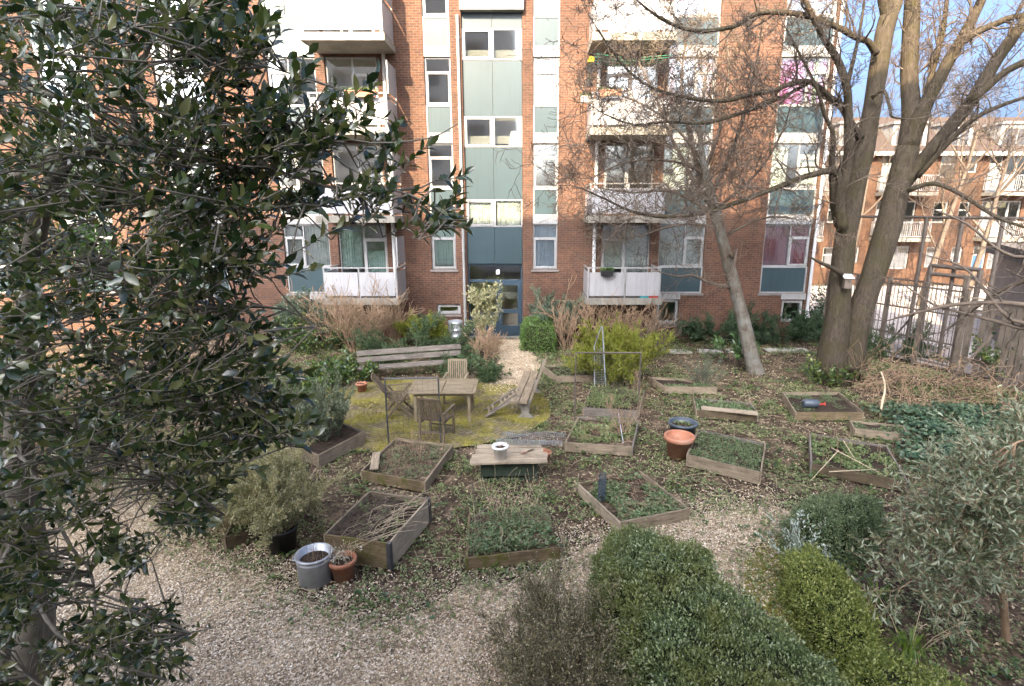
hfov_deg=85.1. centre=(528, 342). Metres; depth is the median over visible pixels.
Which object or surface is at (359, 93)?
flower box
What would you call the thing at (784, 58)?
window
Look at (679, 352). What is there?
stepping stone
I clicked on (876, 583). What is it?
strap leaf plant
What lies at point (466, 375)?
garden chair
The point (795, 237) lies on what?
window
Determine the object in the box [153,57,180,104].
window
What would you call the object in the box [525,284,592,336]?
bush
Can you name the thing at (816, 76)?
curtain
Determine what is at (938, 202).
window
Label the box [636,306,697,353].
bare bush
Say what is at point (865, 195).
bare tree
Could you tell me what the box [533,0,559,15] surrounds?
window
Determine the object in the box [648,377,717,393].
raised bed
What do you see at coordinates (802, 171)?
curtain
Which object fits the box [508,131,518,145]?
stair ornament
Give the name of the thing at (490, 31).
window
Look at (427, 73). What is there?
window
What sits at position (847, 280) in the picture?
birdhouse
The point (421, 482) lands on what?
raised bed
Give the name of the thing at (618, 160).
window
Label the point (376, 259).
curtain
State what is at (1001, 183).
bare tree
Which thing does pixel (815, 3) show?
window
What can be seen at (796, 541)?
silver shrub
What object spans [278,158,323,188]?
window
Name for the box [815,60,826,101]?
curtain
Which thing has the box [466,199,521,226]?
window
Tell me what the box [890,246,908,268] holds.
window
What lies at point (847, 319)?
bare tree
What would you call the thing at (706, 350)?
stepping stone
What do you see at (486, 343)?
bare bush
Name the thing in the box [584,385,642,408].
bed weeds
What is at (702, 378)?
fennel plant
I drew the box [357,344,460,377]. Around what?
park bench
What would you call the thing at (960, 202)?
window
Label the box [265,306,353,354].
ivy bush
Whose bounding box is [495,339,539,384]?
gravel path
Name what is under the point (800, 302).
window
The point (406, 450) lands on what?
dead stems
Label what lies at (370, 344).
juniper
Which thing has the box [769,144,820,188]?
window
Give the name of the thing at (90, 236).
evergreen tree
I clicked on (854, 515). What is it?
box hedge
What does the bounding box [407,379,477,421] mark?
garden table
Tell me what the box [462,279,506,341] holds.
pale shrub
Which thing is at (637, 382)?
dry plant
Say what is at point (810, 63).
curtain
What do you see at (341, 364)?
ivy bush
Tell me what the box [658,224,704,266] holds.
window
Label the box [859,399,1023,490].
ground ivy
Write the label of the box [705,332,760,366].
broadleaf bush
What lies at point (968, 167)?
bare tree
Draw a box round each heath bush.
[129,426,318,536]
[217,425,360,551]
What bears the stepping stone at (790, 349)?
on the ground
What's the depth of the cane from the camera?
8.31 m
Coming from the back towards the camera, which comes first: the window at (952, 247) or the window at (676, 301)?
the window at (952, 247)
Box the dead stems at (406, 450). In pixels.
[367,425,446,476]
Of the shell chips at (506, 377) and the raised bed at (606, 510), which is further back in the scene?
the shell chips at (506, 377)
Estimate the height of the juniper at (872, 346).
1.676 m
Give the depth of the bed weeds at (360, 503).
8.11 m
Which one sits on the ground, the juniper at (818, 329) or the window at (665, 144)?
the juniper at (818, 329)
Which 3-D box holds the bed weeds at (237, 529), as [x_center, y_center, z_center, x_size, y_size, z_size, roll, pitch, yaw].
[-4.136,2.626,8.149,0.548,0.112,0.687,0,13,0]
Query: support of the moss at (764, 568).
on the moss strip
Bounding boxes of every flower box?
[344,86,377,96]
[580,91,589,102]
[597,87,623,96]
[598,266,614,275]
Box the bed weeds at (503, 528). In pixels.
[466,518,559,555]
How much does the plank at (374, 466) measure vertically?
0.029 m
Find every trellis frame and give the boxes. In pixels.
[384,377,441,443]
[574,352,641,420]
[594,326,605,385]
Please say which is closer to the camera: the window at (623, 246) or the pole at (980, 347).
the pole at (980, 347)
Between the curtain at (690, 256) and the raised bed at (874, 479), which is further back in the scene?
the curtain at (690, 256)
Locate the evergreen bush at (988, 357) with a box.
[967,324,1023,380]
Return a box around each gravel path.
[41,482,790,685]
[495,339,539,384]
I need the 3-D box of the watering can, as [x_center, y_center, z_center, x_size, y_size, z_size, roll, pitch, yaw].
[6.625,1.416,13.037,0.589,0.198,0.200,1,14,6]
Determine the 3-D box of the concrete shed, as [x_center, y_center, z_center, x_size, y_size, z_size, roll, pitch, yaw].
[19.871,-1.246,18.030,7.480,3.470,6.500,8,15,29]
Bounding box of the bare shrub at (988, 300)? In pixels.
[864,178,1023,364]
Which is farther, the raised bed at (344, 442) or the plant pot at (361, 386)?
the plant pot at (361, 386)
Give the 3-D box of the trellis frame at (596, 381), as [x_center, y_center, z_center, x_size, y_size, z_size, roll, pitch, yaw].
[1.871,0.367,14.826,0.119,1.730,0.492,-11,17,-39]
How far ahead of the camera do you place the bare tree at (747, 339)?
14.64 m
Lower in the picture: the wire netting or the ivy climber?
the wire netting
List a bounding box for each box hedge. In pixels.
[518,311,561,353]
[582,518,851,685]
[768,539,892,678]
[773,483,887,573]
[827,639,981,685]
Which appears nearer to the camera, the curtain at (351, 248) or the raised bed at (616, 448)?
the raised bed at (616, 448)
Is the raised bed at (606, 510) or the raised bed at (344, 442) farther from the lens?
the raised bed at (344, 442)
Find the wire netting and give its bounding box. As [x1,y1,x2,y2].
[496,430,566,445]
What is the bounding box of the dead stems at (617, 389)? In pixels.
[592,369,642,409]
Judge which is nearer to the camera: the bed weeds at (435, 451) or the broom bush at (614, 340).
the bed weeds at (435, 451)
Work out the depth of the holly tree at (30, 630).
2.73 m
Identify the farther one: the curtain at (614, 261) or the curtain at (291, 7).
the curtain at (614, 261)
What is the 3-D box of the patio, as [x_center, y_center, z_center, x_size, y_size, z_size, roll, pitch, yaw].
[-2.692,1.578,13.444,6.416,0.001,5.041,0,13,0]
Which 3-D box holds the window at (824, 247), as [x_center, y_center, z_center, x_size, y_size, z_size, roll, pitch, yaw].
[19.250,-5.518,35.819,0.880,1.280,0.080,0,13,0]
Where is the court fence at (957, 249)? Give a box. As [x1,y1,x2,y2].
[853,215,1023,376]
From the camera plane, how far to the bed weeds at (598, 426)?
11.53 m
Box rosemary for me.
[270,365,355,442]
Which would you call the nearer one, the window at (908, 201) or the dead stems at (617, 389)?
the dead stems at (617, 389)
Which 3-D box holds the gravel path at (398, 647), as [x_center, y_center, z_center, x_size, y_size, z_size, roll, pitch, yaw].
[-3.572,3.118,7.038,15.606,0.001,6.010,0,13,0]
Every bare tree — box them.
[488,0,1023,386]
[540,0,858,374]
[823,0,990,249]
[881,25,1023,305]
[932,80,1023,292]
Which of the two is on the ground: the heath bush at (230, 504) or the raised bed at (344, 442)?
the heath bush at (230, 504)
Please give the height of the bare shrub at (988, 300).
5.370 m
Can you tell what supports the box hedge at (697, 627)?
on the ground
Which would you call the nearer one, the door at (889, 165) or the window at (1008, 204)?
the door at (889, 165)
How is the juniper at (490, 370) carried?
on the ground
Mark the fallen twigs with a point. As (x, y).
(599, 470)
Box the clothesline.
[596,54,668,65]
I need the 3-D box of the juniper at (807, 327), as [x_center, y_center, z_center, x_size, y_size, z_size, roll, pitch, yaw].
[9.355,-0.723,19.975,3.920,1.806,2.752,-4,14,-15]
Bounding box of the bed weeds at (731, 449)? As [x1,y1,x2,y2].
[689,430,763,472]
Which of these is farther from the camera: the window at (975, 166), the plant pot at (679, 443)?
the window at (975, 166)
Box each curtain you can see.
[264,0,300,14]
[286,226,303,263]
[305,226,329,264]
[340,226,362,269]
[367,251,385,271]
[433,226,453,265]
[469,202,490,223]
[497,201,519,224]
[534,226,555,265]
[535,60,557,70]
[536,0,556,12]
[536,75,555,101]
[603,241,621,266]
[624,229,647,271]
[659,226,683,264]
[664,145,688,186]
[668,60,675,101]
[685,226,702,263]
[700,60,714,97]
[702,0,717,12]
[762,226,788,264]
[770,145,788,186]
[779,60,804,103]
[789,226,808,263]
[798,155,814,185]
[808,61,814,101]
[811,60,819,100]
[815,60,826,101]
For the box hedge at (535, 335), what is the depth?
18.75 m
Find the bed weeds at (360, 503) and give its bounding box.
[358,497,419,540]
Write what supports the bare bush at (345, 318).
on the ground
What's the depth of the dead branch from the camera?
12.80 m
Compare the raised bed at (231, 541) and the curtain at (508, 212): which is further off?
the curtain at (508, 212)
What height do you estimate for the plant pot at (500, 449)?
0.437 m
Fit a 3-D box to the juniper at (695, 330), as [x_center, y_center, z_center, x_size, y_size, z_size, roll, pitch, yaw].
[6.633,-0.520,19.694,3.276,1.372,2.426,0,13,0]
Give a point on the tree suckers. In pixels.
(871, 371)
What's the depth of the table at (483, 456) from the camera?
9.82 m
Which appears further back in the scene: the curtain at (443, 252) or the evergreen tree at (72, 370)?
the curtain at (443, 252)
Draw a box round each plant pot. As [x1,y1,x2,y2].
[263,519,298,555]
[323,540,362,583]
[356,381,367,392]
[492,436,510,459]
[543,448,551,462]
[664,429,694,459]
[668,417,698,434]
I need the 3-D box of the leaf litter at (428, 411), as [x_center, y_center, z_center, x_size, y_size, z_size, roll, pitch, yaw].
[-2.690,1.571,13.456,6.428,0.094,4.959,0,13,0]
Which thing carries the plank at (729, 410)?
on the raised bed at (700, 413)
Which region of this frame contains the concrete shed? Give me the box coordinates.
[985,242,1023,361]
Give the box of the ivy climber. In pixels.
[808,278,826,325]
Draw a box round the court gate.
[918,264,983,367]
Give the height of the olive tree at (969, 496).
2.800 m
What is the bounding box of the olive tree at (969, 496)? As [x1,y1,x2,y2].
[841,384,1023,651]
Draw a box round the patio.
[280,378,550,451]
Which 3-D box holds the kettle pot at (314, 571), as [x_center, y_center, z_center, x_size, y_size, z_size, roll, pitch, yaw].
[-2.760,2.792,7.174,0.470,0.570,0.470,12,18,42]
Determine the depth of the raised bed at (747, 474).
10.24 m
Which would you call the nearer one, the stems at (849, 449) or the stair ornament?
the stems at (849, 449)
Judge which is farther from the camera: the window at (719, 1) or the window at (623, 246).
the window at (623, 246)
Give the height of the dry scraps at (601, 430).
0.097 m
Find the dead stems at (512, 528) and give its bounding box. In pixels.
[458,490,569,559]
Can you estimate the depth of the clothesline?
17.97 m
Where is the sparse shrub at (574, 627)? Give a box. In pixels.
[464,538,646,685]
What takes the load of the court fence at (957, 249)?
on the court paving
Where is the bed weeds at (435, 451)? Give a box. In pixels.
[369,440,449,478]
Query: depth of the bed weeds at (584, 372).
15.96 m
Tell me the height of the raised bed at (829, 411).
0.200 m
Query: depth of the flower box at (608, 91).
17.37 m
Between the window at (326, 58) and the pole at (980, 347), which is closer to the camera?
the pole at (980, 347)
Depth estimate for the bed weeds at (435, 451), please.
10.35 m
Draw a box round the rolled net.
[598,472,605,500]
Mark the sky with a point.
(858, 92)
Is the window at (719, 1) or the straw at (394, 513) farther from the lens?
the window at (719, 1)
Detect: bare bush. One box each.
[285,272,424,352]
[464,323,508,360]
[529,275,678,350]
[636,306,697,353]
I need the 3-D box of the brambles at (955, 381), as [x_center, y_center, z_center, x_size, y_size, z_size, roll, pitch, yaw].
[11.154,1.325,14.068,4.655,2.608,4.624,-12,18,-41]
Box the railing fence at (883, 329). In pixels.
[821,271,969,372]
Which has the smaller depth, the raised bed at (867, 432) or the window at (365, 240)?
the raised bed at (867, 432)
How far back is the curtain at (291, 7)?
18.51 m
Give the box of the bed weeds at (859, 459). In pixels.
[808,432,903,479]
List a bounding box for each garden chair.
[371,372,412,417]
[417,397,454,443]
[442,359,468,403]
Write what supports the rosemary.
in the raised bed at (344, 442)
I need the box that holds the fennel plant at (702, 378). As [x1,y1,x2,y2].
[680,351,734,385]
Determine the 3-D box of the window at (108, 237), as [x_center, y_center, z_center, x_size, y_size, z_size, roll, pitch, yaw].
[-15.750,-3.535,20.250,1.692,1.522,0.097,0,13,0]
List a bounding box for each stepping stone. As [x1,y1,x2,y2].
[667,349,691,353]
[697,349,723,353]
[763,348,788,351]
[783,348,808,351]
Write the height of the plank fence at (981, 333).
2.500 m
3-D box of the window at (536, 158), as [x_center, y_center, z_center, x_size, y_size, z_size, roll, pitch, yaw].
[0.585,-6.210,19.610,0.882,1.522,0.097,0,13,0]
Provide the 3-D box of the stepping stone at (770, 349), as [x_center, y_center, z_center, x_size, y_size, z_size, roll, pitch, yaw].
[8.432,0.239,19.044,0.720,0.045,0.440,0,13,1]
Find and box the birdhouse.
[841,274,854,288]
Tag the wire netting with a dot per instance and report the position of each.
(534, 442)
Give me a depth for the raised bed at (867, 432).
11.76 m
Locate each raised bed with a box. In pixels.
[223,513,264,551]
[269,418,364,467]
[323,491,431,570]
[361,438,452,491]
[466,509,559,570]
[542,364,595,382]
[565,416,638,455]
[577,470,689,530]
[583,388,644,418]
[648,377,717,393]
[686,429,765,484]
[692,398,758,421]
[782,392,863,420]
[808,434,908,491]
[849,420,907,442]
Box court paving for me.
[808,286,1021,383]
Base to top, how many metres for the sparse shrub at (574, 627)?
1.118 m
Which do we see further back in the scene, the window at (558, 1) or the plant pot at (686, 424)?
the window at (558, 1)
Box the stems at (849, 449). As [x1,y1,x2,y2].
[820,427,893,472]
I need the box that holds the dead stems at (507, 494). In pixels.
[443,458,548,527]
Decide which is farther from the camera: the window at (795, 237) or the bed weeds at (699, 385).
the window at (795, 237)
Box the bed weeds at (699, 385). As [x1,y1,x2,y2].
[665,377,714,388]
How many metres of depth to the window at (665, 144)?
19.51 m
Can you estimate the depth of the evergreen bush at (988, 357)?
15.34 m
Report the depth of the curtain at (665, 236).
20.34 m
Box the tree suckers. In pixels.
[846,339,891,383]
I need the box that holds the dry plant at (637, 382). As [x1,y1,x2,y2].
[624,368,645,399]
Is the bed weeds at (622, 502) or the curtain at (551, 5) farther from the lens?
the curtain at (551, 5)
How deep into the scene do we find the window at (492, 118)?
19.27 m
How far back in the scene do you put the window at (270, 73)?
18.86 m
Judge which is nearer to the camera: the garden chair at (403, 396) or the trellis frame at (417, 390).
the trellis frame at (417, 390)
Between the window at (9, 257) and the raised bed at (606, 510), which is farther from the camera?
the window at (9, 257)
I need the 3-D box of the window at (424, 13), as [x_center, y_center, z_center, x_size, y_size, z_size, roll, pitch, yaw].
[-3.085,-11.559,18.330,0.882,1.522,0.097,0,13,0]
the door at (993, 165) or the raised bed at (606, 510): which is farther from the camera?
the door at (993, 165)
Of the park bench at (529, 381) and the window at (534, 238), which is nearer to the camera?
the park bench at (529, 381)
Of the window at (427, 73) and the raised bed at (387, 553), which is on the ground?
the raised bed at (387, 553)
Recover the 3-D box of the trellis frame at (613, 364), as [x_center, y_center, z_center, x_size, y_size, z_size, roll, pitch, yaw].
[1.750,0.986,12.435,1.467,1.635,0.034,-1,13,-2]
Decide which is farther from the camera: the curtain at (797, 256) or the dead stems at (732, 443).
the curtain at (797, 256)
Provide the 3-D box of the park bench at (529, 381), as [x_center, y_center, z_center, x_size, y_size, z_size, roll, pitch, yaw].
[0.039,1.053,13.720,0.620,0.906,2.500,2,14,7]
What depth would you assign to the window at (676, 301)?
20.76 m
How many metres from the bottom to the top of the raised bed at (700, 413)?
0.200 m
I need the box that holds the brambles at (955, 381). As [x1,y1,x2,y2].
[857,334,1023,416]
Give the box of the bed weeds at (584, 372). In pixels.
[545,365,587,375]
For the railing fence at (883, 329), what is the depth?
17.08 m
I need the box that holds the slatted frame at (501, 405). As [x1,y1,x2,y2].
[484,388,521,416]
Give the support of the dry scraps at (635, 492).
on the raised bed at (606, 510)
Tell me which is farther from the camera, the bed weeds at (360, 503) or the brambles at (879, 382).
the brambles at (879, 382)
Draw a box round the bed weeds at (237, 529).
[227,515,256,535]
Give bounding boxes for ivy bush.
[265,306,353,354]
[266,361,334,392]
[299,344,380,389]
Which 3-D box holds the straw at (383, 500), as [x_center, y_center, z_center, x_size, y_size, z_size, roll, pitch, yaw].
[-2.281,2.498,8.046,0.926,0.101,1.404,3,14,11]
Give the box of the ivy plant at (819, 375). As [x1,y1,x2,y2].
[799,353,864,385]
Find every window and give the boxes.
[0,225,12,266]
[37,57,87,103]
[70,224,112,263]
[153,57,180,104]
[260,0,300,15]
[267,57,316,104]
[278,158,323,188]
[283,224,330,266]
[325,57,379,126]
[332,144,383,213]
[338,224,388,271]
[422,0,448,15]
[424,57,451,104]
[428,144,453,188]
[431,224,456,268]
[437,304,460,313]
[461,28,521,60]
[464,116,521,146]
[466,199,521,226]
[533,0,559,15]
[533,57,558,104]
[533,144,557,188]
[533,224,556,268]
[601,224,650,289]
[603,144,654,213]
[605,57,658,125]
[656,300,677,323]
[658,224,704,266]
[662,144,710,188]
[668,57,716,102]
[676,0,720,15]
[762,224,811,266]
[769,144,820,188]
[778,57,830,104]
[780,300,802,321]
[787,0,836,15]
[821,247,832,266]
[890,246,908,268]
[901,201,915,235]
[931,202,947,222]
[939,156,955,177]
[950,247,961,261]
[958,202,969,215]
[968,156,977,172]
[997,201,1020,235]
[1012,156,1023,189]
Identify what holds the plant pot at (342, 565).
on the ground
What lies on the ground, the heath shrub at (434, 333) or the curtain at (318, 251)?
the heath shrub at (434, 333)
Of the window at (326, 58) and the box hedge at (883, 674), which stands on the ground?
the box hedge at (883, 674)
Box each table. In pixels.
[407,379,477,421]
[470,443,547,481]
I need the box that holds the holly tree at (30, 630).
[0,0,476,685]
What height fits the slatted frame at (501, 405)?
0.547 m
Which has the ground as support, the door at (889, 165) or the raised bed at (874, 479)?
the raised bed at (874, 479)
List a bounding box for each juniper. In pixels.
[270,285,341,341]
[340,308,481,365]
[437,349,513,385]
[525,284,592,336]
[672,308,768,343]
[721,300,824,345]
[787,314,821,341]
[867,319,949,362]
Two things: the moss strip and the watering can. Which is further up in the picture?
the watering can
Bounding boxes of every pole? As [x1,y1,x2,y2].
[887,310,917,344]
[945,334,992,386]
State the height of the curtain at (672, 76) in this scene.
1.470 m
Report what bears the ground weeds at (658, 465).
on the ground
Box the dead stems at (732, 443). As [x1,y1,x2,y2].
[706,429,766,461]
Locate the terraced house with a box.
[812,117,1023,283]
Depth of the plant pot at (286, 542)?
7.71 m
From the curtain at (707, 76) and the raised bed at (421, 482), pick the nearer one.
the raised bed at (421, 482)
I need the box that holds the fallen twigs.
[229,379,1022,605]
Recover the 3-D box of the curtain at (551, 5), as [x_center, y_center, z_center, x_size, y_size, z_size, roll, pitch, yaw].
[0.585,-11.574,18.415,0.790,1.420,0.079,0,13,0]
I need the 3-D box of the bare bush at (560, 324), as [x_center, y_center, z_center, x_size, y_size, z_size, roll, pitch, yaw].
[2.360,-1.125,19.235,5.049,2.589,3.310,-4,14,-18]
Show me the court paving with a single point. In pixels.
(968, 368)
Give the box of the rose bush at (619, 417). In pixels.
[605,392,648,434]
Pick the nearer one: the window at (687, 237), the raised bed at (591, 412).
the raised bed at (591, 412)
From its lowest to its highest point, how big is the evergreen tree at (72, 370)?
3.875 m
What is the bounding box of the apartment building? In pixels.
[0,0,844,338]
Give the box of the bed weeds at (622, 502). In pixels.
[586,472,684,519]
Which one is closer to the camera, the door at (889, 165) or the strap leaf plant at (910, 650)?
the strap leaf plant at (910, 650)
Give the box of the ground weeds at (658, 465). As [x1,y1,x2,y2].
[38,337,1023,685]
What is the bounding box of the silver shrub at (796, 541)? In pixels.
[755,510,838,565]
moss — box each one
[343,379,550,450]
[742,538,817,651]
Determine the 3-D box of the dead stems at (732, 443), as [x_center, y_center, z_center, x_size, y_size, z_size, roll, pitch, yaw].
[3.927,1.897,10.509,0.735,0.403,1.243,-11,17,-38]
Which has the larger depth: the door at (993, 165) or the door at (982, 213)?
the door at (982, 213)
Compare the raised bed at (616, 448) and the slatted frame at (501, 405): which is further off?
the slatted frame at (501, 405)
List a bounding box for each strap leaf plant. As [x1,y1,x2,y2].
[862,578,892,609]
[870,585,970,666]
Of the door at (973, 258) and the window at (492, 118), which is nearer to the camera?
the window at (492, 118)
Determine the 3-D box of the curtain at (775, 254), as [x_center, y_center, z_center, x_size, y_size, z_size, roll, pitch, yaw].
[8.965,-3.545,20.335,0.870,1.470,0.078,0,13,0]
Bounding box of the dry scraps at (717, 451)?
[697,432,746,467]
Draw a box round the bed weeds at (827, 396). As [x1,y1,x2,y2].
[786,393,846,411]
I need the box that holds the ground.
[0,284,1023,685]
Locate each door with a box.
[499,282,520,335]
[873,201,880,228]
[879,157,891,191]
[969,246,985,275]
[976,201,992,236]
[984,156,1002,191]
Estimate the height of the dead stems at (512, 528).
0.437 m
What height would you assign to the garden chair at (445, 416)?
0.990 m
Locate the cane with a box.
[471,481,478,519]
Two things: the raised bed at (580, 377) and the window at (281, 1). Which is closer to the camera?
the raised bed at (580, 377)
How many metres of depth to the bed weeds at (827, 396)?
13.64 m
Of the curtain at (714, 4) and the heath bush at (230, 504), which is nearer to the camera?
the heath bush at (230, 504)
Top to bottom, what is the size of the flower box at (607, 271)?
0.348 m
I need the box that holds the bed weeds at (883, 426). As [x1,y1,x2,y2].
[853,421,903,433]
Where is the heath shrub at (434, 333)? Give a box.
[389,307,450,344]
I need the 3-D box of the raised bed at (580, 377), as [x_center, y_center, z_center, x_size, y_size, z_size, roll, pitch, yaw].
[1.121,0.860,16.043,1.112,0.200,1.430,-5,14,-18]
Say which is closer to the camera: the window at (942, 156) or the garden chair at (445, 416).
the garden chair at (445, 416)
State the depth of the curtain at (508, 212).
20.06 m
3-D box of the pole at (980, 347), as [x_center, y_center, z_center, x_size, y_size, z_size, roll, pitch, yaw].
[11.562,0.484,14.671,0.802,1.598,0.067,13,18,42]
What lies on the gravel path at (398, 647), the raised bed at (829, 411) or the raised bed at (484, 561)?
the raised bed at (484, 561)
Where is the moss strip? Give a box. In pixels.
[742,536,809,648]
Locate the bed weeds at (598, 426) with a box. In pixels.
[571,417,638,442]
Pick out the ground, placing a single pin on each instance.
(448, 474)
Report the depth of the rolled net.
9.04 m
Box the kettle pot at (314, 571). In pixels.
[291,538,335,589]
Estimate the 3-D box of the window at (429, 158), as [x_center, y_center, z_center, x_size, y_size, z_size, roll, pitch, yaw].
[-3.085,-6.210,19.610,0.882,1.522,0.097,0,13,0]
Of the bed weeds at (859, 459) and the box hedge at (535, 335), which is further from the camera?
the box hedge at (535, 335)
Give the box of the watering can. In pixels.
[799,399,825,407]
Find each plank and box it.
[370,452,379,469]
[701,406,757,415]
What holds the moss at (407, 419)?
on the patio
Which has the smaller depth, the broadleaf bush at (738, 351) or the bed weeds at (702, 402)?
the bed weeds at (702, 402)
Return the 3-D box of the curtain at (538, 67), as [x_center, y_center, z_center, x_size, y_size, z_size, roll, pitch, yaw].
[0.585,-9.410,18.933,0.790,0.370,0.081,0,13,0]
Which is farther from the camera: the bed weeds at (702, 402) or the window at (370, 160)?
the window at (370, 160)
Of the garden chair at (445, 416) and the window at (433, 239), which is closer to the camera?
the garden chair at (445, 416)
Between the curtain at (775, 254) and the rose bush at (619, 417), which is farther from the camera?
the curtain at (775, 254)
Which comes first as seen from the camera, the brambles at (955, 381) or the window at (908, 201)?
the brambles at (955, 381)
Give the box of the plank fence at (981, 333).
[950,289,1023,390]
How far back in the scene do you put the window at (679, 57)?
18.87 m
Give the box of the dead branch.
[879,371,885,418]
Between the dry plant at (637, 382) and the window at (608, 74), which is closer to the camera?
the dry plant at (637, 382)
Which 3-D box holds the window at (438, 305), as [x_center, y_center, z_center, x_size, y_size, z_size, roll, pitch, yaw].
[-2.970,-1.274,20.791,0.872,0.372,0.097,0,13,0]
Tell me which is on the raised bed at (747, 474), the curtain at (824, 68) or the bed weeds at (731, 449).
the bed weeds at (731, 449)
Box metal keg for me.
[448,319,462,341]
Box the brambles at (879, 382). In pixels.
[844,352,968,423]
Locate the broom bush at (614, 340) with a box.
[561,312,675,388]
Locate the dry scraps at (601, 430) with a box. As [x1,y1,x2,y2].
[577,417,632,441]
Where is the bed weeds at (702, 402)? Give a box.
[693,398,755,413]
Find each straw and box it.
[329,494,405,543]
[342,492,437,552]
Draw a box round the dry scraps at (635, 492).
[589,470,677,514]
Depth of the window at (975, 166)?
34.52 m
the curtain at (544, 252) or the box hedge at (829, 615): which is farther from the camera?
the curtain at (544, 252)
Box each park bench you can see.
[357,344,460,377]
[510,356,547,417]
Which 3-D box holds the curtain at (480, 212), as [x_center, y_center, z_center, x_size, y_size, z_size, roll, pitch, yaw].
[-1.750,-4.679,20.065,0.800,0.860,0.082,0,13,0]
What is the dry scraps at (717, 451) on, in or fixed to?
on the raised bed at (747, 474)
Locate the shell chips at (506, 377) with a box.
[483,338,545,398]
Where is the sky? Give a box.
[832,0,1023,116]
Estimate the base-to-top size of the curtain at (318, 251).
1.470 m
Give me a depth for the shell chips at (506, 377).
17.36 m
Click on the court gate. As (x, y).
(931, 273)
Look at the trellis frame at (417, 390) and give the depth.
11.19 m
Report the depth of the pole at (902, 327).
17.95 m
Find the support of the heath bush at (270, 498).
in the plant pot at (286, 542)
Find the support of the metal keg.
on the ground
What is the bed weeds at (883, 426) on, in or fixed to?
in the raised bed at (867, 432)
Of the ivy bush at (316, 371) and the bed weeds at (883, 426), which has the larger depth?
the ivy bush at (316, 371)
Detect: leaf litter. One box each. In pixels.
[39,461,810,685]
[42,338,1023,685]
[327,379,546,448]
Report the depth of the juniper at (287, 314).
19.11 m

